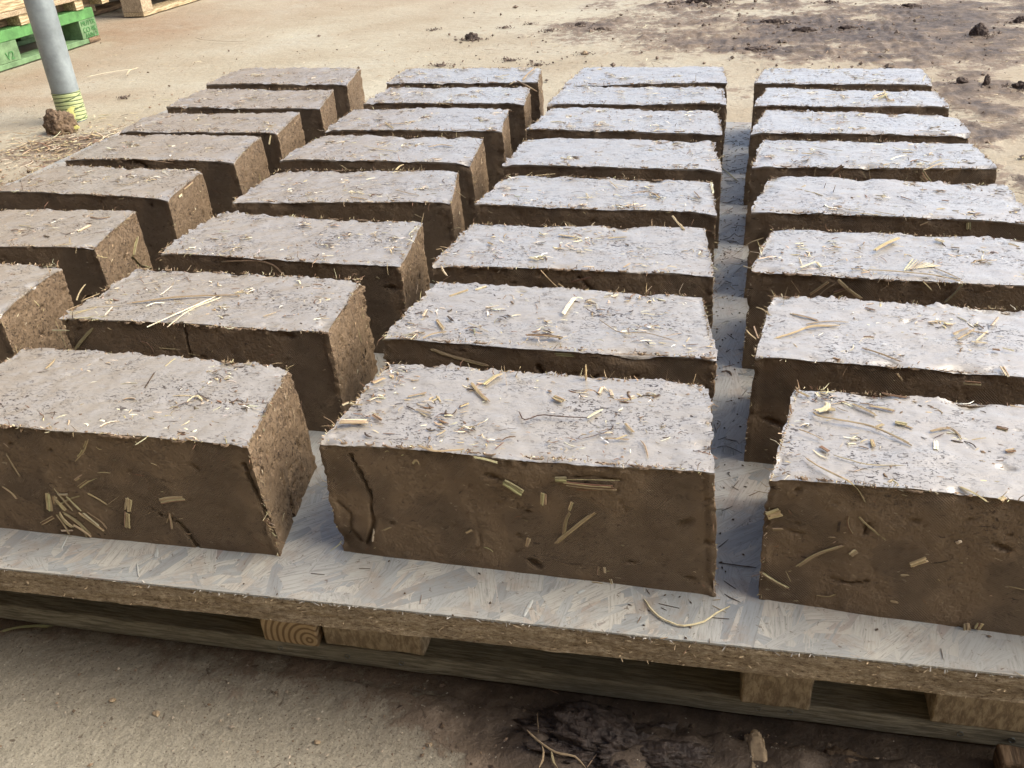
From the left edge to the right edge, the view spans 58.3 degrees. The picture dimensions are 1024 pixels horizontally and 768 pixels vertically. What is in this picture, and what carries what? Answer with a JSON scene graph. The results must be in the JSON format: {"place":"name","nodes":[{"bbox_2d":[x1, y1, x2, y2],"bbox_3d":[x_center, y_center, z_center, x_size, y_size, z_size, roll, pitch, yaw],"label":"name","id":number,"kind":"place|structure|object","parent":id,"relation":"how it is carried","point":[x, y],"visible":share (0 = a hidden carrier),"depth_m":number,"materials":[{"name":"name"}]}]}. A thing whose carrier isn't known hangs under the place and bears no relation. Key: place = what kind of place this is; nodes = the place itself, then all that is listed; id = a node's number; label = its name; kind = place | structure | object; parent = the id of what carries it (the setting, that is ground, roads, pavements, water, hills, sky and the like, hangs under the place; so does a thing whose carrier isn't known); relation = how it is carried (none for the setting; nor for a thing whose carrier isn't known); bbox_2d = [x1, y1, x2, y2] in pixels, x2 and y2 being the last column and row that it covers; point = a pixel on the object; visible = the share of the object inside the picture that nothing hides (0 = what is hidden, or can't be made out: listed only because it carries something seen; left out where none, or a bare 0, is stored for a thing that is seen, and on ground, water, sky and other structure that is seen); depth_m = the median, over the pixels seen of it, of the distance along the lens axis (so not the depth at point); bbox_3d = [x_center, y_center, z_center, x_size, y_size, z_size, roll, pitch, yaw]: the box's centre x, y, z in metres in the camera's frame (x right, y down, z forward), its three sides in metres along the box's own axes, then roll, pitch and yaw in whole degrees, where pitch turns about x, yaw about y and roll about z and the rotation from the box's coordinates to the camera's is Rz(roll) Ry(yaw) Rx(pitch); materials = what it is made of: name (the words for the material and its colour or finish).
{"place":"outdoors","nodes":[
{"label":"outdoors","id":0,"kind":"place"},
{"bbox_2d":[0,0,1023,767],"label":"ground","id":1,"kind":"structure","parent":0,"point":[162,680],"depth_m":2.35,"materials":[{"name":"soil"}]},
{"bbox_2d":[2,625,49,631],"bbox_3d":[-0.505,0.254,0.955,0.053,0.002,0.006,-5,31,-2],"label":"reed","id":2,"kind":"object","parent":1,"relation":"on","point":[28,626],"visible":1,"depth_m":0.95,"materials":[{"name":"plant"}]},
{"bbox_2d":[0,7,100,71],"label":"green pallet","id":3,"kind":"object","parent":1,"relation":"on","point":[79,27],"visible":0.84,"depth_m":4.04,"materials":[{"name":"paint"}]},
{"bbox_2d":[0,0,108,27],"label":"battened board","id":4,"kind":"object","parent":3,"relation":"on","point":[17,17],"visible":0.52,"depth_m":3.79,"materials":[{"name":"brown wood"}]},
{"bbox_2d":[0,0,24,12],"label":"natural pallet","id":5,"kind":"object","parent":4,"relation":"on","point":[7,5],"visible":0.78,"depth_m":3.71,"materials":[{"name":"beige wood"}]},
{"bbox_2d":[23,0,87,129],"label":"steel pole","id":6,"kind":"object","parent":1,"relation":"on","point":[53,52],"visible":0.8,"depth_m":2.79,"materials":[{"name":"white metal"}]},
{"bbox_2d":[42,108,78,135],"bbox_3d":[-1.370,-0.798,2.777,0.095,0.076,0.092,4,31,13],"label":"mud lump","id":7,"kind":"object","parent":1,"relation":"on","point":[55,123],"visible":0.94,"depth_m":2.76,"materials":[{"name":"brown soil"}]},
{"bbox_2d":[84,0,196,16],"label":"weathered pallet","id":8,"kind":"object","parent":1,"relation":"on","point":[136,8],"visible":0.44,"depth_m":4.90,"materials":[{"name":"brown wood"}]},
{"bbox_2d":[152,710,159,716],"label":"pebble","id":9,"kind":"object","parent":1,"relation":"on","point":[156,713],"visible":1,"depth_m":0.86,"materials":[{"name":"stone"}]},
{"bbox_2d":[465,32,479,40],"bbox_3d":[-0.161,-1.413,3.724,0.068,0.032,0.041,4,31,13],"label":"mud clod","id":10,"kind":"object","parent":1,"relation":"on","point":[471,35],"visible":0.98,"depth_m":3.72,"materials":[{"name":"brown soil"}]},
{"bbox_2d":[0,590,1023,747],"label":"wooden pallet","id":11,"kind":"object","parent":1,"relation":"on","point":[961,719],"visible":0.12,"depth_m":0.85,"materials":[{"name":"brown wood"}]},
{"bbox_2d":[0,110,1023,703],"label":"flake board","id":12,"kind":"object","parent":11,"relation":"on","point":[754,634],"visible":0.27,"depth_m":0.76,"materials":[{"name":"grey wood"}]},
{"bbox_2d":[0,260,74,363],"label":"mud brick","id":13,"kind":"object","parent":12,"relation":"on","point":[36,302],"visible":0.66,"depth_m":1.07,"materials":[{"name":"brick"}]},
{"bbox_2d":[0,205,152,307],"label":"mud brick","id":14,"kind":"object","parent":12,"relation":"on","point":[92,250],"visible":0.5,"depth_m":1.20,"materials":[{"name":"brick"}]},
{"bbox_2d":[133,236,138,255],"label":"straw","id":15,"kind":"object","parent":14,"relation":"on","point":[135,244],"visible":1,"depth_m":1.26,"materials":[{"name":"beige plant"}]},
{"bbox_2d":[0,164,213,271],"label":"mud brick","id":16,"kind":"object","parent":12,"relation":"on","point":[168,206],"visible":0.62,"depth_m":1.38,"materials":[{"name":"brick"}]},
{"bbox_2d":[0,346,316,555],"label":"mud brick","id":17,"kind":"object","parent":12,"relation":"on","point":[132,446],"visible":1,"depth_m":0.81,"materials":[{"name":"soil"}]},
{"bbox_2d":[187,395,201,401],"bbox_3d":[-0.281,0.013,0.812,0.014,0.001,0.010,-6,31,-4],"label":"straw husk","id":18,"kind":"object","parent":17,"relation":"on","point":[199,397],"visible":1,"depth_m":0.81,"materials":[{"name":"beige plant"}]},
{"bbox_2d":[64,133,269,216],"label":"mud brick","id":19,"kind":"object","parent":12,"relation":"on","point":[230,166],"visible":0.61,"depth_m":1.51,"materials":[{"name":"brick"}]},
{"bbox_2d":[115,112,305,175],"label":"mud brick","id":20,"kind":"object","parent":12,"relation":"on","point":[281,134],"visible":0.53,"depth_m":1.66,"materials":[{"name":"brick"}]},
{"bbox_2d":[52,265,377,431],"bbox_3d":[-0.319,-0.047,1.031,0.327,0.132,0.150,4,31,13],"label":"mud brick","id":21,"kind":"object","parent":12,"relation":"on","point":[316,333],"visible":0.73,"depth_m":0.97,"materials":[{"name":"brick"}]},
{"bbox_2d":[74,328,92,349],"bbox_3d":[-0.460,-0.048,0.986,0.033,0.029,0.002,4,31,13],"label":"piece of straw","id":22,"kind":"object","parent":21,"relation":"on","point":[82,339],"visible":1,"depth_m":0.99,"materials":[{"name":"plant"}]},
{"bbox_2d":[147,297,213,326],"bbox_3d":[-0.349,-0.077,0.972,0.005,0.002,0.085,19,38,34],"label":"straw","id":23,"kind":"object","parent":21,"relation":"on","point":[180,311],"visible":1,"depth_m":0.97,"materials":[{"name":"beige plant"}]},
{"bbox_2d":[127,294,237,303],"bbox_3d":[-0.359,-0.094,1.001,0.122,0.002,0.006,-5,31,-1],"label":"long straw","id":24,"kind":"object","parent":21,"relation":"on","point":[184,296],"visible":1,"depth_m":1.00,"materials":[{"name":"brown plant"}]},
{"bbox_2d":[167,297,220,326],"bbox_3d":[-0.338,-0.078,0.972,0.008,0.002,0.078,13,35,27],"label":"straw","id":25,"kind":"object","parent":21,"relation":"on","point":[193,308],"visible":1,"depth_m":0.97,"materials":[{"name":"beige plant"}]},
{"bbox_2d":[166,87,337,144],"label":"mud brick","id":26,"kind":"object","parent":12,"relation":"on","point":[316,109],"visible":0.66,"depth_m":1.80,"materials":[{"name":"brick"}]},
{"bbox_2d":[206,67,364,119],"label":"mud brick","id":27,"kind":"object","parent":12,"relation":"on","point":[345,84],"visible":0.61,"depth_m":1.97,"materials":[{"name":"brick"}]},
{"bbox_2d":[156,210,429,353],"bbox_3d":[-0.262,-0.138,1.174,0.327,0.132,0.155,4,31,13],"label":"mud brick","id":28,"kind":"object","parent":12,"relation":"on","point":[387,260],"visible":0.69,"depth_m":1.12,"materials":[{"name":"brick"}]},
{"bbox_2d":[231,168,464,283],"bbox_3d":[-0.233,-0.234,1.340,0.332,0.136,0.202,-3,31,1],"label":"mud brick","id":29,"kind":"object","parent":12,"relation":"on","point":[433,196],"visible":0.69,"depth_m":1.28,"materials":[{"name":"brick"}]},
{"bbox_2d":[280,132,488,230],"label":"mud brick","id":30,"kind":"object","parent":12,"relation":"on","point":[464,158],"visible":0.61,"depth_m":1.44,"materials":[{"name":"brick"}]},
{"bbox_2d":[320,107,511,191],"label":"mud brick","id":31,"kind":"object","parent":12,"relation":"on","point":[491,126],"visible":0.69,"depth_m":1.58,"materials":[{"name":"brick"}]},
{"bbox_2d":[363,85,531,154],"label":"mud brick","id":32,"kind":"object","parent":12,"relation":"on","point":[516,102],"visible":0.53,"depth_m":1.73,"materials":[{"name":"brick"}]},
{"bbox_2d":[386,66,543,123],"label":"mud brick","id":33,"kind":"object","parent":12,"relation":"on","point":[485,77],"visible":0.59,"depth_m":1.88,"materials":[{"name":"brick"}]},
{"bbox_2d":[516,80,536,91],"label":"straw","id":34,"kind":"object","parent":33,"relation":"on","point":[526,85],"visible":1,"depth_m":1.80,"materials":[{"name":"beige plant"}]},
{"bbox_2d":[315,359,719,596],"bbox_3d":[0.015,0.069,0.791,0.335,0.140,0.150,4,31,13],"label":"mud brick","id":35,"kind":"object","parent":12,"relation":"on","point":[619,488],"visible":0.99,"depth_m":0.75,"materials":[{"name":"soil"}]},
{"bbox_2d":[339,419,367,423],"bbox_3d":[-0.132,0.031,0.764,0.024,0.002,0.009,4,31,13],"label":"straw flake","id":36,"kind":"object","parent":35,"relation":"on","point":[353,421],"visible":1,"depth_m":0.76,"materials":[{"name":"beige plant"}]},
{"bbox_2d":[418,445,463,451],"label":"straw","id":37,"kind":"object","parent":35,"relation":"on","point":[426,448],"visible":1,"depth_m":0.72,"materials":[{"name":"beige plant"}]},
{"bbox_2d":[470,382,489,401],"bbox_3d":[-0.029,0.007,0.794,0.005,0.001,0.037,-16,33,-20],"label":"straw husk","id":38,"kind":"object","parent":35,"relation":"on","point":[477,390],"visible":1,"depth_m":0.79,"materials":[{"name":"beige plant"}]},
{"bbox_2d":[473,456,497,463],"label":"straw","id":39,"kind":"object","parent":35,"relation":"on","point":[485,459],"visible":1,"depth_m":0.71,"materials":[{"name":"beige plant"}]},
{"bbox_2d":[482,373,501,384],"bbox_3d":[-0.018,-0.005,0.813,0.005,0.001,0.024,20,38,34],"label":"straw husk","id":40,"kind":"object","parent":35,"relation":"on","point":[486,382],"visible":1,"depth_m":0.81,"materials":[{"name":"beige plant"}]},
{"bbox_2d":[587,409,602,418],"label":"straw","id":41,"kind":"object","parent":35,"relation":"on","point":[594,413],"visible":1,"depth_m":0.76,"materials":[{"name":"plant"}]},
{"bbox_2d":[377,281,720,445],"bbox_3d":[0.047,-0.021,0.942,0.333,0.134,0.148,4,31,13],"label":"mud brick","id":42,"kind":"object","parent":12,"relation":"on","point":[618,334],"visible":0.65,"depth_m":0.90,"materials":[{"name":"brick"}]},
{"bbox_2d":[526,334,562,338],"bbox_3d":[0.031,-0.046,0.876,0.037,0.002,0.006,4,31,13],"label":"stalk piece","id":43,"kind":"object","parent":42,"relation":"on","point":[547,335],"visible":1,"depth_m":0.88,"materials":[{"name":"plant"}]},
{"bbox_2d":[561,297,575,314],"bbox_3d":[0.057,-0.080,0.931,0.009,0.002,0.040,4,31,13],"label":"husk chip","id":44,"kind":"object","parent":42,"relation":"on","point":[568,305],"visible":1,"depth_m":0.93,"materials":[{"name":"plant"}]},
{"bbox_2d":[431,219,718,340],"bbox_3d":[0.084,-0.112,1.099,0.332,0.135,0.157,4,31,13],"label":"mud brick","id":45,"kind":"object","parent":12,"relation":"on","point":[662,260],"visible":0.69,"depth_m":1.04,"materials":[{"name":"brick"}]},
{"bbox_2d":[672,215,683,228],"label":"straw","id":46,"kind":"object","parent":45,"relation":"on","point":[676,221],"visible":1,"depth_m":1.11,"materials":[{"name":"beige plant"}]},
{"bbox_2d":[474,172,722,283],"bbox_3d":[0.122,-0.211,1.259,0.328,0.130,0.144,4,31,13],"label":"mud brick","id":47,"kind":"object","parent":12,"relation":"on","point":[537,201],"visible":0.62,"depth_m":1.21,"materials":[{"name":"brick"}]},
{"bbox_2d":[502,136,724,248],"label":"mud brick","id":48,"kind":"object","parent":12,"relation":"on","point":[631,159],"visible":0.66,"depth_m":1.35,"materials":[{"name":"brick"}]},
{"bbox_2d":[526,107,722,160],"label":"mud brick","id":49,"kind":"object","parent":12,"relation":"on","point":[630,124],"visible":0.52,"depth_m":1.51,"materials":[{"name":"brick"}]},
{"bbox_2d":[243,126,1022,676],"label":"board grit","id":50,"kind":"object","parent":12,"relation":"on","point":[717,420],"visible":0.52,"depth_m":0.95,"materials":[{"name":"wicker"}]},
{"bbox_2d":[547,80,727,167],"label":"mud brick","id":51,"kind":"object","parent":12,"relation":"on","point":[690,98],"visible":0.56,"depth_m":1.66,"materials":[{"name":"brick"}]},
{"bbox_2d":[563,64,730,144],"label":"mud brick","id":52,"kind":"object","parent":12,"relation":"on","point":[685,76],"visible":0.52,"depth_m":1.79,"materials":[{"name":"brick"}]},
{"bbox_2d":[644,599,729,626],"bbox_3d":[0.136,0.180,0.720,0.067,0.003,0.030,4,31,13],"label":"root fibre","id":53,"kind":"object","parent":12,"relation":"on","point":[660,617],"visible":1,"depth_m":0.71,"materials":[{"name":"plant"}]},
{"bbox_2d":[719,562,755,567],"bbox_3d":[0.188,0.151,0.764,0.030,0.001,0.002,4,31,13],"label":"root fibre","id":54,"kind":"object","parent":12,"relation":"on","point":[737,565],"visible":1,"depth_m":0.76,"materials":[{"name":"plant"}]},
{"bbox_2d":[749,63,932,136],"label":"mud brick","id":55,"kind":"object","parent":12,"relation":"on","point":[894,79],"visible":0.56,"depth_m":1.70,"materials":[{"name":"brick"}]},
{"bbox_2d":[751,86,951,132],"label":"mud brick","id":56,"kind":"object","parent":12,"relation":"on","point":[880,102],"visible":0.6,"depth_m":1.56,"materials":[{"name":"brick"}]},
{"bbox_2d":[742,107,971,204],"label":"mud brick","id":57,"kind":"object","parent":12,"relation":"on","point":[795,125],"visible":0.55,"depth_m":1.43,"materials":[{"name":"brick"}]},
{"bbox_2d":[744,136,996,245],"bbox_3d":[0.507,-0.281,1.331,0.325,0.133,0.146,4,31,13],"label":"mud brick","id":58,"kind":"object","parent":12,"relation":"on","point":[955,164],"visible":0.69,"depth_m":1.29,"materials":[{"name":"brick"}]},
{"bbox_2d":[827,164,844,176],"bbox_3d":[0.447,-0.293,1.267,0.022,0.020,0.002,4,31,13],"label":"stalk piece","id":59,"kind":"object","parent":58,"relation":"on","point":[838,168],"visible":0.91,"depth_m":1.27,"materials":[{"name":"plant"}]},
{"bbox_2d":[737,225,1023,368],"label":"mud brick","id":60,"kind":"object","parent":12,"relation":"on","point":[987,270],"visible":0.59,"depth_m":0.98,"materials":[{"name":"brick"}]},
{"bbox_2d":[873,237,899,250],"bbox_3d":[0.417,-0.157,1.021,0.050,0.002,0.006,-25,37,-32],"label":"straw piece","id":61,"kind":"object","parent":60,"relation":"on","point":[885,244],"visible":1,"depth_m":1.02,"materials":[{"name":"beige plant"}]},
{"bbox_2d":[868,269,960,280],"bbox_3d":[0.416,-0.114,0.949,0.091,0.002,0.006,11,34,24],"label":"long straw","id":62,"kind":"object","parent":60,"relation":"on","point":[914,272],"visible":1,"depth_m":0.95,"materials":[{"name":"beige plant"}]},
{"bbox_2d":[743,174,1023,297],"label":"mud brick","id":63,"kind":"object","parent":12,"relation":"on","point":[887,206],"visible":0.55,"depth_m":1.13,"materials":[{"name":"brick"}]},
{"bbox_2d":[744,287,1023,464],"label":"mud brick","id":64,"kind":"object","parent":12,"relation":"on","point":[954,354],"visible":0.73,"depth_m":0.83,"materials":[{"name":"brick"}]},
{"bbox_2d":[790,313,817,320],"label":"straw","id":65,"kind":"object","parent":64,"relation":"on","point":[804,316],"visible":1,"depth_m":0.88,"materials":[{"name":"beige plant"}]},
{"bbox_2d":[776,325,839,338],"bbox_3d":[0.274,-0.051,0.858,0.069,0.002,0.009,-12,31,-13],"label":"straw","id":66,"kind":"object","parent":64,"relation":"on","point":[801,329],"visible":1,"depth_m":0.86,"materials":[{"name":"beige plant"}]},
{"bbox_2d":[862,347,901,361],"bbox_3d":[0.327,-0.026,0.811,0.002,0.001,0.038,-27,37,-33],"label":"straw","id":67,"kind":"object","parent":64,"relation":"on","point":[881,354],"visible":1,"depth_m":0.81,"materials":[{"name":"beige plant"}]},
{"bbox_2d":[754,380,1023,635],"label":"mud brick","id":68,"kind":"object","parent":12,"relation":"on","point":[920,535],"visible":1,"depth_m":0.68,"materials":[{"name":"soil"}]},
{"bbox_2d":[813,402,829,411],"bbox_3d":[0.252,0.019,0.743,0.018,0.002,0.009,-26,37,-32],"label":"straw husk","id":69,"kind":"object","parent":68,"relation":"on","point":[826,407],"visible":1,"depth_m":0.74,"materials":[{"name":"beige plant"}]},
{"bbox_2d":[805,457,865,502],"bbox_3d":[0.235,0.071,0.672,0.009,0.019,0.050,-29,39,-36],"label":"draped straw","id":70,"kind":"object","parent":68,"relation":"on","point":[837,475],"visible":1,"depth_m":0.66,"materials":[{"name":"beige plant"}]},
{"bbox_2d":[813,412,911,445],"bbox_3d":[0.273,0.033,0.715,0.080,0.002,0.010,20,38,34],"label":"long straw","id":71,"kind":"object","parent":68,"relation":"on","point":[880,429],"visible":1,"depth_m":0.72,"materials":[{"name":"beige plant"}]},
{"bbox_2d":[852,403,877,415],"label":"straw","id":72,"kind":"object","parent":68,"relation":"on","point":[871,412],"visible":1,"depth_m":0.74,"materials":[{"name":"beige plant"}]},
{"bbox_2d":[870,439,875,446],"bbox_3d":[0.275,0.045,0.698,0.004,0.001,0.010,4,31,13],"label":"seed husk","id":73,"kind":"object","parent":68,"relation":"on","point":[872,442],"visible":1,"depth_m":0.70,"materials":[{"name":"plant"}]},
{"bbox_2d":[869,405,894,411],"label":"long straw","id":74,"kind":"object","parent":68,"relation":"on","point":[888,409],"visible":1,"depth_m":0.74,"materials":[{"name":"beige plant"}]},
{"bbox_2d":[933,441,937,449],"bbox_3d":[0.319,0.046,0.690,0.005,0.001,0.012,4,31,13],"label":"husk chip","id":75,"kind":"object","parent":68,"relation":"on","point":[935,444],"visible":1,"depth_m":0.69,"materials":[{"name":"plant"}]},
{"bbox_2d":[930,427,961,438],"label":"straw","id":76,"kind":"object","parent":68,"relation":"on","point":[952,429],"visible":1,"depth_m":0.71,"materials":[{"name":"beige plant"}]},
{"bbox_2d":[959,486,987,501],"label":"straw","id":77,"kind":"object","parent":68,"relation":"on","point":[973,493],"visible":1,"depth_m":0.64,"materials":[{"name":"beige plant"}]},
{"bbox_2d":[0,0,1023,767],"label":"mud crumbs","id":78,"kind":"object","parent":1,"relation":"on","point":[504,58],"visible":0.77,"depth_m":3.18,"materials":[{"name":"soil"}]},
{"bbox_2d":[0,1,1023,193],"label":"straw litter","id":79,"kind":"object","parent":1,"relation":"on","point":[58,140],"visible":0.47,"depth_m":2.69,"materials":[{"name":"beige plant"}]},
{"bbox_2d":[575,22,586,25],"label":"mud clod","id":80,"kind":"object","parent":1,"relation":"on","point":[580,23],"visible":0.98,"depth_m":3.86,"materials":[{"name":"brown soil"}]},
{"bbox_2d":[514,699,714,767],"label":"mud heap","id":81,"kind":"object","parent":1,"relation":"on","point":[583,731],"visible":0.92,"depth_m":0.79,"materials":[{"name":"brown soil"}]},
{"bbox_2d":[539,745,544,767],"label":"root","id":82,"kind":"object","parent":81,"relation":"on","point":[543,752],"visible":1,"depth_m":0.78,"materials":[{"name":"plant"}]},
{"bbox_2d":[551,751,557,767],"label":"root","id":83,"kind":"object","parent":81,"relation":"on","point":[552,759],"visible":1,"depth_m":0.77,"materials":[{"name":"plant"}]},
{"bbox_2d":[527,730,585,767],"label":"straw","id":84,"kind":"object","parent":81,"relation":"on","point":[550,749],"visible":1,"depth_m":0.78,"materials":[{"name":"plant"}]},
{"bbox_2d":[680,0,720,2],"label":"mud clod","id":85,"kind":"object","parent":1,"relation":"on","point":[705,1],"visible":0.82,"depth_m":4.18,"materials":[{"name":"brown soil"}]},
{"bbox_2d":[744,729,766,767],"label":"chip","id":86,"kind":"object","parent":1,"relation":"on","point":[754,739],"visible":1,"depth_m":0.78,"materials":[{"name":"beige wood"}]},
{"bbox_2d":[744,46,766,50],"bbox_3d":[0.861,-1.187,3.248,0.096,0.014,0.039,4,31,13],"label":"mud clod","id":87,"kind":"object","parent":1,"relation":"on","point":[757,48],"visible":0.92,"depth_m":3.24,"materials":[{"name":"brown soil"}]},
{"bbox_2d":[760,18,784,23],"bbox_3d":[1.048,-1.454,3.672,0.117,0.020,0.039,4,31,13],"label":"mud clod","id":88,"kind":"object","parent":1,"relation":"on","point":[769,21],"visible":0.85,"depth_m":3.66,"materials":[{"name":"brown soil"}]},
{"bbox_2d":[791,26,816,31],"bbox_3d":[1.105,-1.342,3.473,0.104,0.024,0.040,4,31,13],"label":"mud clod","id":89,"kind":"object","parent":1,"relation":"on","point":[805,29],"visible":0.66,"depth_m":3.46,"materials":[{"name":"brown soil"}]},
{"bbox_2d":[821,745,867,766],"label":"mud clod","id":90,"kind":"object","parent":1,"relation":"on","point":[834,750],"visible":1,"depth_m":0.77,"materials":[{"name":"brown soil"}]},
{"bbox_2d":[839,25,857,29],"bbox_3d":[1.276,-1.348,3.468,0.083,0.019,0.033,4,31,13],"label":"mud clod","id":91,"kind":"object","parent":1,"relation":"on","point":[846,27],"visible":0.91,"depth_m":3.46,"materials":[{"name":"brown soil"}]},
{"bbox_2d":[902,3,920,6],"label":"mud clod","id":92,"kind":"object","parent":1,"relation":"on","point":[911,5],"visible":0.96,"depth_m":3.80,"materials":[{"name":"brown soil"}]},
{"bbox_2d":[954,76,968,83],"bbox_3d":[1.308,-0.880,2.666,0.046,0.026,0.029,4,31,13],"label":"mud clod","id":93,"kind":"object","parent":1,"relation":"on","point":[961,80],"visible":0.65,"depth_m":2.66,"materials":[{"name":"brown soil"}]},
{"bbox_2d":[969,22,988,36],"bbox_3d":[1.647,-1.248,3.229,0.067,0.050,0.050,4,31,13],"label":"mud clod","id":94,"kind":"object","parent":1,"relation":"on","point":[980,29],"visible":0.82,"depth_m":3.22,"materials":[{"name":"brown soil"}]},
{"bbox_2d":[982,74,990,85],"bbox_3d":[1.367,-0.875,2.641,0.022,0.037,0.021,-7,31,-6],"label":"mud clod","id":95,"kind":"object","parent":1,"relation":"on","point":[987,79],"visible":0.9,"depth_m":2.63,"materials":[{"name":"brown soil"}]},
{"bbox_2d":[992,744,1023,767],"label":"wood offcut","id":96,"kind":"object","parent":1,"relation":"on","point":[1007,756],"visible":1,"depth_m":0.75,"materials":[{"name":"brown wood"}]},
{"bbox_2d":[1011,81,1023,90],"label":"mud clod","id":97,"kind":"object","parent":1,"relation":"on","point":[1019,85],"visible":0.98,"depth_m":2.59,"materials":[{"name":"brown soil"}]},
{"bbox_2d":[1013,16,1023,22],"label":"mud clod","id":98,"kind":"object","parent":1,"relation":"on","point":[1019,19],"visible":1,"depth_m":3.40,"materials":[{"name":"brown soil"}]}
]}

